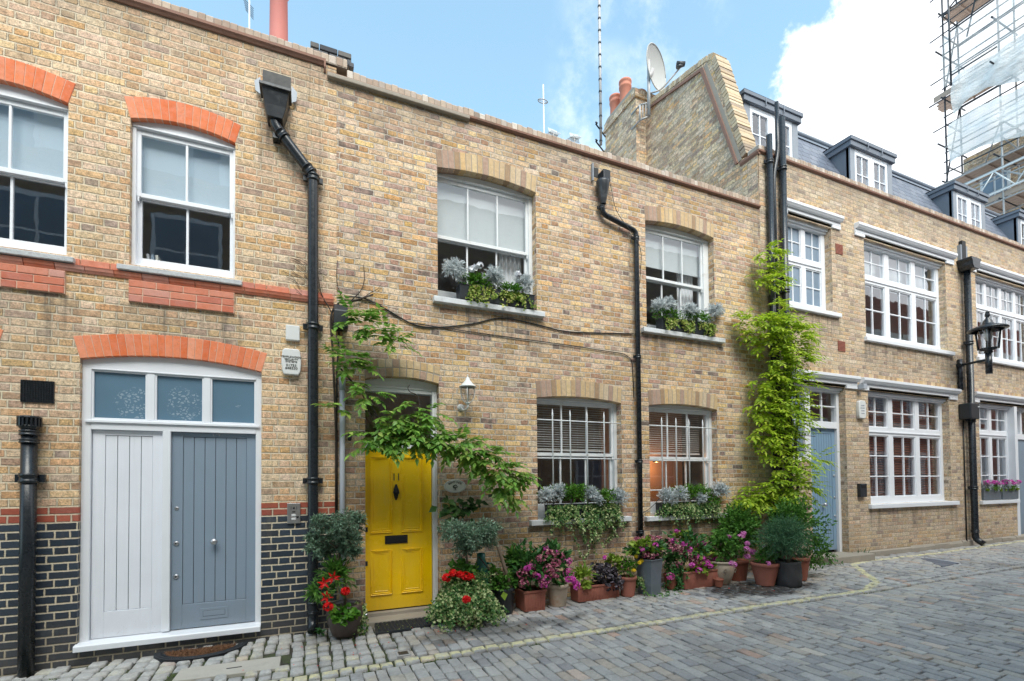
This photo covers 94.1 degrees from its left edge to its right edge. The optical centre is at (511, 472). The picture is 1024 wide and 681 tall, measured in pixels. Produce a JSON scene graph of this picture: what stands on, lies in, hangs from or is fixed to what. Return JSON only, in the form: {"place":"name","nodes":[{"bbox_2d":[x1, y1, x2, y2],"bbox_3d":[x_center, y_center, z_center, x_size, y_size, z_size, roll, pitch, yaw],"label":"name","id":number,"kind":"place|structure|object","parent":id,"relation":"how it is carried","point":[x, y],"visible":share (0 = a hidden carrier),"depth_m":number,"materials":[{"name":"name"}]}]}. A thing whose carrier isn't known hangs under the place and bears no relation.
{"place":"outdoors","nodes":[
{"label":"outdoors","id":0,"kind":"place"},
{"bbox_2d":[0,539,1023,680],"bbox_3d":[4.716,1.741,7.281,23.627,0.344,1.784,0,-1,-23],"label":"pavement","id":1,"kind":"structure","parent":0,"point":[549,623],"depth_m":5.28,"materials":[{"name":"stone"}]},
{"bbox_2d":[0,0,346,676],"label":"brick house","id":2,"kind":"structure","parent":1,"relation":"on","point":[173,452],"depth_m":4.82,"materials":[{"name":"brick"}]},
{"bbox_2d":[14,415,46,677],"bbox_3d":[-4.350,0.664,4.284,0.207,2.350,0.166,0,-1,-23],"label":"vent pipe","id":3,"kind":"object","parent":2,"relation":"attached to","point":[28,477],"visible":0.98,"depth_m":4.25,"materials":[{"name":"black metal"}]},
{"bbox_2d":[0,84,68,254],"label":"window","id":4,"kind":"structure","parent":2,"relation":"in","point":[33,126],"depth_m":4.52,"materials":[{"name":"white paint"}]},
{"bbox_2d":[20,380,54,402],"bbox_3d":[-4.370,-0.742,4.398,0.236,0.203,0.034,0,-1,-23],"label":"air vent","id":5,"kind":"object","parent":2,"relation":"attached to","point":[35,391],"visible":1,"depth_m":4.38,"materials":[{"name":"black metal"}]},
{"bbox_2d":[131,122,234,278],"bbox_3d":[-3.401,-2.813,4.990,0.906,1.537,0.142,0,-1,-23],"label":"window","id":6,"kind":"structure","parent":2,"relation":"in","point":[187,169],"depth_m":4.98,"materials":[{"name":"white paint"}]},
{"bbox_2d":[171,432,255,629],"bbox_3d":[-3.104,0.577,4.974,0.754,2.033,0.115,0,-1,-23],"label":"door","id":7,"kind":"structure","parent":2,"relation":"in","point":[214,474],"depth_m":4.98,"materials":[{"name":"blue paint"}]},
{"bbox_2d":[244,0,253,27],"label":"aerial","id":8,"kind":"object","parent":2,"relation":"on","point":[249,9],"visible":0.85,"depth_m":8.76,"materials":[{"name":"white metal"}]},
{"bbox_2d":[269,0,288,40],"bbox_3d":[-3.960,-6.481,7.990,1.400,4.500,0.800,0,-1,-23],"label":"chimney pot","id":9,"kind":"object","parent":2,"relation":"on","point":[278,23],"visible":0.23,"depth_m":7.92,"materials":[{"name":"ceramic"}]},
{"bbox_2d":[254,69,322,633],"bbox_3d":[-2.406,-1.324,5.143,0.684,6.140,0.300,0,-1,-23],"label":"rainwater pipe","id":10,"kind":"object","parent":2,"relation":"attached to","point":[276,92],"visible":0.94,"depth_m":5.19,"materials":[{"name":"black metal"}]},
{"bbox_2d":[281,348,300,375],"bbox_3d":[-2.410,-1.203,5.211,0.202,0.285,0.066,0,-1,-23],"label":"alarm box","id":11,"kind":"object","parent":2,"relation":"attached to","point":[291,361],"visible":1,"depth_m":5.18,"materials":[{"name":"white plastic"}]},
{"bbox_2d":[286,325,299,341],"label":"junction box","id":12,"kind":"object","parent":2,"relation":"attached to","point":[292,332],"visible":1,"depth_m":5.21,"materials":[{"name":"white plastic"}]},
{"bbox_2d":[287,503,299,523],"bbox_3d":[-2.376,0.447,5.193,0.130,0.220,0.043,0,-1,-23],"label":"entry phone","id":13,"kind":"object","parent":2,"relation":"attached to","point":[293,512],"visible":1,"depth_m":5.19,"materials":[{"name":"metal"}]},
{"bbox_2d":[310,41,353,76],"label":"parapet pier","id":14,"kind":"structure","parent":2,"relation":"on","point":[331,52],"depth_m":5.58,"materials":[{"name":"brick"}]},
{"bbox_2d":[153,641,247,662],"bbox_3d":[-3.031,1.748,4.624,0.799,0.068,0.339,0,-1,-23],"label":"doormat","id":15,"kind":"object","parent":1,"relation":"on","point":[203,652],"visible":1,"depth_m":4.59,"materials":[{"name":"black rubber"}]},
{"bbox_2d":[172,656,280,680],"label":"stone slab","id":16,"kind":"structure","parent":1,"relation":"on","point":[235,669],"depth_m":4.20,"materials":[{"name":"stone"}]},
{"bbox_2d":[313,627,326,635],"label":"weed","id":17,"kind":"object","parent":1,"relation":"on","point":[319,631],"visible":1,"depth_m":5.04,"materials":[{"name":"green plant"}]},
{"bbox_2d":[300,507,368,639],"bbox_3d":[-1.837,1.085,4.961,0.643,1.484,0.622,0,-1,-7],"label":"potted plant","id":18,"kind":"object","parent":1,"relation":"on","point":[346,617],"visible":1,"depth_m":4.89,"materials":[{"name":"green plant"}]},
{"bbox_2d":[395,650,410,659],"bbox_3d":[-1.014,1.703,4.449,0.130,0.039,0.120,0,-1,-23],"label":"valve cover","id":19,"kind":"object","parent":1,"relation":"on","point":[400,654],"visible":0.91,"depth_m":4.41,"materials":[{"name":"grey metal"}]},
{"bbox_2d":[375,617,442,635],"bbox_3d":[-1.141,1.708,5.341,0.790,0.040,0.360,0,-1,-23],"label":"doormat","id":20,"kind":"object","parent":1,"relation":"on","point":[391,627],"visible":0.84,"depth_m":5.27,"materials":[{"name":"black rubber"}]},
{"bbox_2d":[424,515,508,631],"bbox_3d":[-0.518,1.161,5.348,0.980,1.344,0.875,0,-1,-23],"label":"potted plant","id":21,"kind":"object","parent":1,"relation":"on","point":[466,597],"visible":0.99,"depth_m":5.23,"materials":[{"name":"green plant"}]},
{"bbox_2d":[49,590,886,679],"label":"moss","id":22,"kind":"object","parent":1,"relation":"on","point":[443,659],"visible":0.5,"depth_m":4.38,"materials":[{"name":"green plant"}]},
{"bbox_2d":[479,536,519,614],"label":"potted plant","id":23,"kind":"object","parent":1,"relation":"on","point":[502,591],"visible":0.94,"depth_m":5.63,"materials":[{"name":"green plant"}]},
{"bbox_2d":[500,538,552,611],"bbox_3d":[0.214,1.245,5.894,0.716,0.860,0.588,0,-1,-23],"label":"potted plant","id":24,"kind":"object","parent":1,"relation":"on","point":[528,597],"visible":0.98,"depth_m":5.78,"materials":[{"name":"green plant"}]},
{"bbox_2d":[327,70,766,628],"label":"brick house","id":25,"kind":"structure","parent":1,"relation":"on","point":[426,185],"depth_m":6.47,"materials":[{"name":"brick"}]},
{"bbox_2d":[336,331,339,512],"bbox_3d":[-1.971,-0.558,5.398,0.041,2.100,0.015,0,-1,-9],"label":"cable","id":26,"kind":"object","parent":25,"relation":"attached to","point":[337,427],"visible":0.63,"depth_m":5.39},
{"bbox_2d":[333,304,347,331],"bbox_3d":[-1.934,-1.754,5.384,0.150,0.290,0.150,0,-1,-23],"label":"junction box","id":27,"kind":"object","parent":25,"relation":"attached to","point":[339,311],"visible":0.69,"depth_m":5.33,"materials":[{"name":"black plastic"}]},
{"bbox_2d":[339,376,344,599],"bbox_3d":[-1.909,0.176,5.364,0.068,2.630,0.068,0,-1,-23],"label":"waste pipe","id":28,"kind":"object","parent":25,"relation":"attached to","point":[342,452],"visible":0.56,"depth_m":5.35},
{"bbox_2d":[365,448,431,610],"bbox_3d":[-1.366,0.675,5.781,0.797,1.923,0.087,0,-1,-23],"label":"door","id":29,"kind":"structure","parent":25,"relation":"in","point":[398,501],"depth_m":5.77,"materials":[{"name":"yellow paint"}]},
{"bbox_2d":[284,256,543,522],"bbox_3d":[-0.985,-0.882,5.454,2.984,3.096,0.706,0,-1,-23],"label":"climbing plant","id":30,"kind":"object","parent":25,"relation":"attached to","point":[434,445],"visible":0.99,"depth_m":5.37,"materials":[{"name":"green plant"}]},
{"bbox_2d":[444,480,465,492],"bbox_3d":[-0.708,0.173,5.926,0.280,0.166,0.021,0,-1,-23],"label":"name plaque","id":31,"kind":"object","parent":25,"relation":"attached to","point":[454,486],"visible":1,"depth_m":5.92,"materials":[{"name":"grey ceramic"}]},
{"bbox_2d":[457,374,475,410],"bbox_3d":[-0.558,-0.977,5.866,0.216,0.436,0.308,0,-1,-23],"label":"wall lantern","id":32,"kind":"object","parent":25,"relation":"attached to","point":[467,384],"depth_m":5.82,"materials":[{"name":"white metal"}]},
{"bbox_2d":[437,173,532,297],"bbox_3d":[-0.394,-3.008,6.405,1.378,1.717,0.247,0,-1,-23],"label":"window","id":33,"kind":"structure","parent":25,"relation":"in","point":[473,213],"depth_m":6.41,"materials":[{"name":"white paint"}]},
{"bbox_2d":[348,296,631,334],"bbox_3d":[-0.070,-1.909,6.244,4.017,0.289,0.032,0,-1,-23],"label":"cable","id":34,"kind":"object","parent":25,"relation":"attached to","point":[486,320],"visible":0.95,"depth_m":6.14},
{"bbox_2d":[441,256,539,310],"bbox_3d":[-0.277,-2.398,6.124,1.330,0.612,0.320,0,-1,-23],"label":"window box","id":35,"kind":"object","parent":25,"relation":"on","point":[514,296],"visible":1,"depth_m":6.09,"materials":[{"name":"green plastic"}]},
{"bbox_2d":[407,322,633,394],"bbox_3d":[0.272,-1.458,6.387,3.326,0.706,0.012,0,-1,-23],"label":"cable","id":36,"kind":"object","parent":25,"relation":"attached to","point":[532,340],"visible":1,"depth_m":6.39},
{"bbox_2d":[538,84,547,132],"bbox_3d":[0.608,-6.454,9.292,0.218,2.247,0.136,0,-1,-23],"label":"aerial","id":37,"kind":"object","parent":25,"relation":"on","point":[543,99],"visible":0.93,"depth_m":9.30,"materials":[{"name":"white metal"}]},
{"bbox_2d":[546,127,560,136],"bbox_3d":[0.927,-6.830,10.636,0.180,1.733,0.364,-2,-2,42],"label":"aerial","id":38,"kind":"object","parent":25,"relation":"on","point":[551,133],"visible":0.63,"depth_m":10.61,"materials":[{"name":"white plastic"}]},
{"bbox_2d":[568,133,580,142],"bbox_3d":[1.429,-6.893,10.853,0.180,1.747,0.387,-2,-2,42],"label":"aerial","id":39,"kind":"object","parent":25,"relation":"on","point":[575,137],"visible":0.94,"depth_m":10.86,"materials":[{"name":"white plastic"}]},
{"bbox_2d":[537,398,617,517],"bbox_3d":[0.887,-0.203,6.857,1.372,1.707,0.209,0,-1,-23],"label":"window","id":40,"kind":"structure","parent":25,"relation":"in","point":[576,402],"depth_m":6.90,"materials":[{"name":"white paint"}]},
{"bbox_2d":[537,409,620,504],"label":"window bars","id":41,"kind":"object","parent":25,"relation":"attached to","point":[570,421],"depth_m":6.67,"materials":[{"name":"white paint"}]},
{"bbox_2d":[537,482,630,563],"bbox_3d":[1.035,0.682,6.561,1.518,1.132,0.415,0,-1,-23],"label":"window box","id":42,"kind":"object","parent":25,"relation":"attached to","point":[598,509],"visible":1,"depth_m":6.53,"materials":[{"name":"green plastic"}]},
{"bbox_2d":[595,0,605,151],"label":"aerial mast","id":43,"kind":"object","parent":25,"relation":"on","point":[599,127],"visible":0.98,"depth_m":10.50,"materials":[{"name":"grey metal"}]},
{"bbox_2d":[591,163,643,556],"bbox_3d":[1.556,-1.416,6.869,0.797,6.020,0.230,0,-1,-23],"label":"rainwater pipe","id":44,"kind":"object","parent":25,"relation":"attached to","point":[603,180],"visible":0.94,"depth_m":6.96,"materials":[{"name":"black metal"}]},
{"bbox_2d":[610,184,641,285],"bbox_3d":[1.677,-3.395,6.985,0.526,1.582,0.099,0,-1,-23],"label":"cable","id":45,"kind":"object","parent":44,"relation":"hanging from","point":[632,234],"visible":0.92,"depth_m":6.98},
{"bbox_2d":[598,408,682,501],"bbox_3d":[2.300,0.073,8.410,1.750,2.900,0.070,0,-1,-23],"label":"partition","id":46,"kind":"object","parent":25,"relation":"in","point":[655,475],"visible":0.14,"depth_m":8.51,"materials":[{"name":"paint"}]},
{"bbox_2d":[645,225,708,327],"bbox_3d":[2.562,-3.009,7.671,1.375,1.723,0.247,0,-1,-23],"label":"window","id":47,"kind":"structure","parent":25,"relation":"in","point":[684,254],"depth_m":7.72,"materials":[{"name":"white paint"}]},
{"bbox_2d":[649,405,712,514],"bbox_3d":[2.605,-0.203,7.593,1.366,1.709,0.209,0,-1,-23],"label":"window","id":48,"kind":"structure","parent":25,"relation":"in","point":[707,420],"depth_m":7.66,"materials":[{"name":"white paint"}]},
{"bbox_2d":[649,417,716,502],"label":"window bars","id":49,"kind":"object","parent":25,"relation":"attached to","point":[688,427],"depth_m":7.39,"materials":[{"name":"white paint"}]},
{"bbox_2d":[649,296,725,336],"bbox_3d":[2.746,-2.426,7.438,1.495,0.604,0.327,0,-1,-23],"label":"window box","id":50,"kind":"object","parent":25,"relation":"on","point":[665,304],"visible":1,"depth_m":7.36,"materials":[{"name":"black plastic"}]},
{"bbox_2d":[654,479,731,525],"bbox_3d":[2.811,0.457,7.362,1.483,0.701,0.392,0,-1,-23],"label":"window box","id":51,"kind":"object","parent":25,"relation":"attached to","point":[704,503],"visible":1,"depth_m":7.28,"materials":[{"name":"green plastic"}]},
{"bbox_2d":[528,537,580,606],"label":"potted plant","id":52,"kind":"object","parent":1,"relation":"on","point":[557,592],"visible":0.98,"depth_m":5.90,"materials":[{"name":"pink plant"}]},
{"bbox_2d":[569,553,626,601],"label":"potted plant","id":53,"kind":"object","parent":1,"relation":"on","point":[607,586],"visible":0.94,"depth_m":6.21,"materials":[{"name":"green plant"}]},
{"bbox_2d":[617,555,648,596],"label":"potted plant","id":54,"kind":"object","parent":1,"relation":"on","point":[631,583],"visible":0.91,"depth_m":6.33,"materials":[{"name":"green plant"}]},
{"bbox_2d":[621,534,671,595],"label":"potted plant","id":55,"kind":"object","parent":1,"relation":"on","point":[649,569],"visible":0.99,"depth_m":6.40,"materials":[{"name":"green plant"}]},
{"bbox_2d":[645,590,682,597],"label":"weed","id":56,"kind":"object","parent":1,"relation":"on","point":[663,594],"visible":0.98,"depth_m":6.28,"materials":[{"name":"green plant"}]},
{"bbox_2d":[662,543,689,592],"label":"potted plant","id":57,"kind":"object","parent":1,"relation":"on","point":[673,579],"visible":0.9,"depth_m":6.63,"materials":[{"name":"green plant"}]},
{"bbox_2d":[662,523,718,589],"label":"potted plant","id":58,"kind":"object","parent":1,"relation":"on","point":[697,552],"visible":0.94,"depth_m":6.74,"materials":[{"name":"green plant"}]},
{"bbox_2d":[713,577,723,586],"bbox_3d":[2.932,1.563,6.771,0.140,0.115,0.140,0,-1,-23],"label":"flower pot","id":59,"kind":"object","parent":1,"relation":"on","point":[718,582],"visible":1,"depth_m":6.72,"materials":[{"name":"ceramic"}]},
{"bbox_2d":[704,527,755,584],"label":"potted plant","id":60,"kind":"object","parent":1,"relation":"on","point":[725,567],"visible":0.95,"depth_m":6.88,"materials":[{"name":"green plant"}]},
{"bbox_2d":[712,502,764,580],"bbox_3d":[3.514,1.041,7.363,0.868,1.162,0.816,-1,-1,6],"label":"potted plant","id":61,"kind":"object","parent":1,"relation":"on","point":[737,520],"visible":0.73,"depth_m":7.28,"materials":[{"name":"green plant"}]},
{"bbox_2d":[750,545,780,585],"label":"potted plant","id":62,"kind":"object","parent":1,"relation":"on","point":[765,572],"visible":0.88,"depth_m":6.74,"materials":[{"name":"green plant"}]},
{"bbox_2d":[749,513,816,587],"bbox_3d":[3.794,1.082,6.704,0.990,1.050,0.716,0,-1,-23],"label":"potted plant","id":63,"kind":"object","parent":1,"relation":"on","point":[785,532],"visible":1,"depth_m":6.63,"materials":[{"name":"green plant"}]},
{"bbox_2d":[730,239,838,558],"bbox_3d":[4.469,-1.108,7.714,2.190,5.440,0.787,0,-1,-15],"label":"climbing plant","id":64,"kind":"object","parent":1,"relation":"on","point":[786,410],"visible":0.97,"depth_m":7.70,"materials":[{"name":"green plant"}]},
{"bbox_2d":[765,495,837,580],"bbox_3d":[4.367,0.964,7.300,1.092,1.279,0.775,0,-1,-23],"label":"potted plant","id":65,"kind":"object","parent":1,"relation":"on","point":[800,510],"visible":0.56,"depth_m":7.16,"materials":[{"name":"green plant"}]},
{"bbox_2d":[603,52,1023,565],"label":"terrace house","id":66,"kind":"structure","parent":1,"relation":"on","point":[882,297],"depth_m":9.89,"materials":[{"name":"brown brick"}]},
{"bbox_2d":[631,42,685,129],"bbox_3d":[3.232,-8.737,10.622,0.978,1.741,0.781,0,-1,-4],"label":"satellite dish","id":67,"kind":"object","parent":66,"relation":"attached to","point":[656,72],"visible":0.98,"depth_m":10.70,"materials":[{"name":"grey metal"}]},
{"bbox_2d":[763,133,779,559],"bbox_3d":[4.458,-2.084,8.124,0.185,7.438,0.120,0,-1,-23],"label":"rainwater pipe","id":68,"kind":"object","parent":66,"relation":"attached to","point":[768,161],"visible":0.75,"depth_m":8.14,"materials":[{"name":"black metal"}]},
{"bbox_2d":[773,101,783,544],"bbox_3d":[4.595,-2.423,8.195,0.171,8.040,0.071,0,-1,-23],"label":"rainwater pipe","id":69,"kind":"object","parent":66,"relation":"attached to","point":[777,136],"visible":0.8,"depth_m":8.21,"materials":[{"name":"black metal"}]},
{"bbox_2d":[777,116,793,495],"bbox_3d":[4.751,-2.281,8.255,0.215,7.824,0.139,0,-1,-23],"label":"rainwater pipe","id":70,"kind":"object","parent":66,"relation":"attached to","point":[782,169],"visible":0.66,"depth_m":8.26,"materials":[{"name":"black metal"}]},
{"bbox_2d":[788,225,825,309],"bbox_3d":[5.360,-3.769,8.828,1.200,1.595,0.114,0,-1,-23],"label":"window","id":71,"kind":"structure","parent":66,"relation":"in","point":[808,248],"depth_m":8.87,"materials":[{"name":"white paint"}]},
{"bbox_2d":[811,428,836,550],"bbox_3d":[5.813,0.319,8.895,0.736,2.278,0.110,0,-1,-23],"label":"door","id":72,"kind":"structure","parent":66,"relation":"in","point":[824,439],"depth_m":8.96,"materials":[{"name":"blue paint"}]},
{"bbox_2d":[835,243,842,254],"bbox_3d":[6.169,-4.212,9.006,0.205,0.190,0.032,0,-1,-23],"label":"air brick","id":73,"kind":"object","parent":66,"relation":"attached to","point":[838,248],"visible":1,"depth_m":8.99,"materials":[{"name":"brick"}]},
{"bbox_2d":[838,341,845,351],"bbox_3d":[6.186,-2.370,8.963,0.205,0.190,0.032,0,-1,-23],"label":"air brick","id":74,"kind":"object","parent":66,"relation":"attached to","point":[841,346],"visible":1,"depth_m":8.95,"materials":[{"name":"brick"}]},
{"bbox_2d":[856,400,865,418],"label":"alarm box","id":75,"kind":"object","parent":66,"relation":"attached to","point":[860,409],"visible":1,"depth_m":9.06,"materials":[{"name":"white plastic"}]},
{"bbox_2d":[857,484,866,496],"bbox_3d":[6.645,0.341,9.047,0.200,0.255,0.064,0,-1,-23],"label":"entry phone","id":76,"kind":"object","parent":66,"relation":"attached to","point":[861,490],"visible":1,"depth_m":9.02,"materials":[{"name":"black metal"}]},
{"bbox_2d":[858,384,866,389],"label":"junction box","id":77,"kind":"object","parent":66,"relation":"attached to","point":[862,386],"visible":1,"depth_m":9.01,"materials":[{"name":"white plastic"}]},
{"bbox_2d":[864,248,940,348],"bbox_3d":[8.091,-3.596,10.035,2.830,1.935,0.191,0,-1,-23],"label":"window","id":78,"kind":"structure","parent":66,"relation":"in","point":[885,274],"depth_m":10.12,"materials":[{"name":"white paint"}]},
{"bbox_2d":[868,397,944,502],"bbox_3d":[8.119,-0.484,9.943,2.805,2.200,0.155,0,-1,-23],"label":"window","id":79,"kind":"structure","parent":66,"relation":"in","point":[913,433],"depth_m":10.02,"materials":[{"name":"white paint"}]},
{"bbox_2d":[962,420,967,540],"bbox_3d":[9.960,0.202,10.484,0.028,2.700,0.023,0,-1,-23],"label":"cable","id":80,"kind":"object","parent":66,"relation":"attached to","point":[965,481],"visible":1,"depth_m":10.48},
{"bbox_2d":[956,240,986,545],"bbox_3d":[10.133,-1.776,10.483,0.400,6.770,0.276,0,-1,-23],"label":"rainwater pipe","id":81,"kind":"object","parent":66,"relation":"attached to","point":[966,265],"visible":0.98,"depth_m":10.48,"materials":[{"name":"black metal"}]},
{"bbox_2d":[958,403,979,419],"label":"junction box","id":82,"kind":"object","parent":81,"relation":"attached to","point":[968,411],"visible":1,"depth_m":10.37,"materials":[{"name":"black plastic"}]},
{"bbox_2d":[956,311,1009,389],"bbox_3d":[9.783,-2.574,10.005,0.640,1.530,0.962,0,-1,-23],"label":"wall lantern","id":83,"kind":"object","parent":66,"relation":"attached to","point":[988,327],"depth_m":9.85,"materials":[{"name":"black paint"}]},
{"bbox_2d":[981,479,1004,499],"bbox_3d":[10.983,0.384,10.933,0.772,0.494,0.294,0,-1,-23],"label":"window box","id":84,"kind":"object","parent":66,"relation":"on","point":[992,490],"visible":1,"depth_m":10.86,"materials":[{"name":"metal"}]},
{"bbox_2d":[979,408,1008,486],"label":"window","id":85,"kind":"structure","parent":66,"relation":"in","point":[987,434],"depth_m":11.30,"materials":[{"name":"white paint"}]},
{"bbox_2d":[975,281,1023,363],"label":"window","id":86,"kind":"structure","parent":66,"relation":"in","point":[996,312],"depth_m":11.63,"materials":[{"name":"white paint"}]},
{"bbox_2d":[1000,479,1021,498],"bbox_3d":[11.756,0.391,11.250,0.803,0.481,0.287,0,-1,-23],"label":"window box","id":87,"kind":"object","parent":66,"relation":"on","point":[1010,491],"visible":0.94,"depth_m":11.17,"materials":[{"name":"metal"}]},
{"bbox_2d":[1018,440,1023,533],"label":"door","id":88,"kind":"structure","parent":66,"relation":"in","point":[1020,442],"depth_m":11.81,"materials":[{"name":"blue paint"}]},
{"bbox_2d":[821,558,843,568],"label":"weed","id":89,"kind":"object","parent":1,"relation":"on","point":[835,560],"visible":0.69,"depth_m":8.07,"materials":[{"name":"green plant"}]},
{"bbox_2d":[921,557,960,566],"bbox_3d":[7.614,1.603,8.392,0.433,0.059,1.130,-1,-1,23],"label":"inspection cover","id":90,"kind":"object","parent":1,"relation":"on","point":[941,562],"visible":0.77,"depth_m":8.41,"materials":[{"name":"grey metal"}]},
{"bbox_2d":[963,136,1023,214],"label":"brick building","id":91,"kind":"structure","parent":1,"relation":"on","point":[993,186],"depth_m":21.25,"materials":[{"name":"white paint"}]},
{"bbox_2d":[980,167,1010,204],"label":"window","id":92,"kind":"structure","parent":91,"relation":"in","point":[994,185],"depth_m":21.22,"materials":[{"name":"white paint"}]},
{"bbox_2d":[314,568,1023,680],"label":"road","id":93,"kind":"structure","parent":0,"point":[969,628],"depth_m":4.38,"materials":[{"name":"stone"}]},
{"bbox_2d":[929,0,1023,213],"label":"scaffolding","id":94,"kind":"object","parent":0,"point":[996,120],"visible":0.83,"depth_m":19.93,"materials":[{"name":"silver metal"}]},
{"bbox_3d":[-0.366,1.563,5.699,0.240,0.250,0.200,0,-1,-23],"label":"crate","id":95,"kind":"object","parent":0,"visible":0},
{"bbox_2d":[464,552,493,587],"bbox_3d":[-0.388,1.202,5.667,0.243,0.470,0.324,-1,-2,34],"label":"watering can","id":96,"kind":"object","parent":95,"relation":"on","point":[479,562],"visible":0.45,"depth_m":5.66,"materials":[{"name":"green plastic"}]}
]}

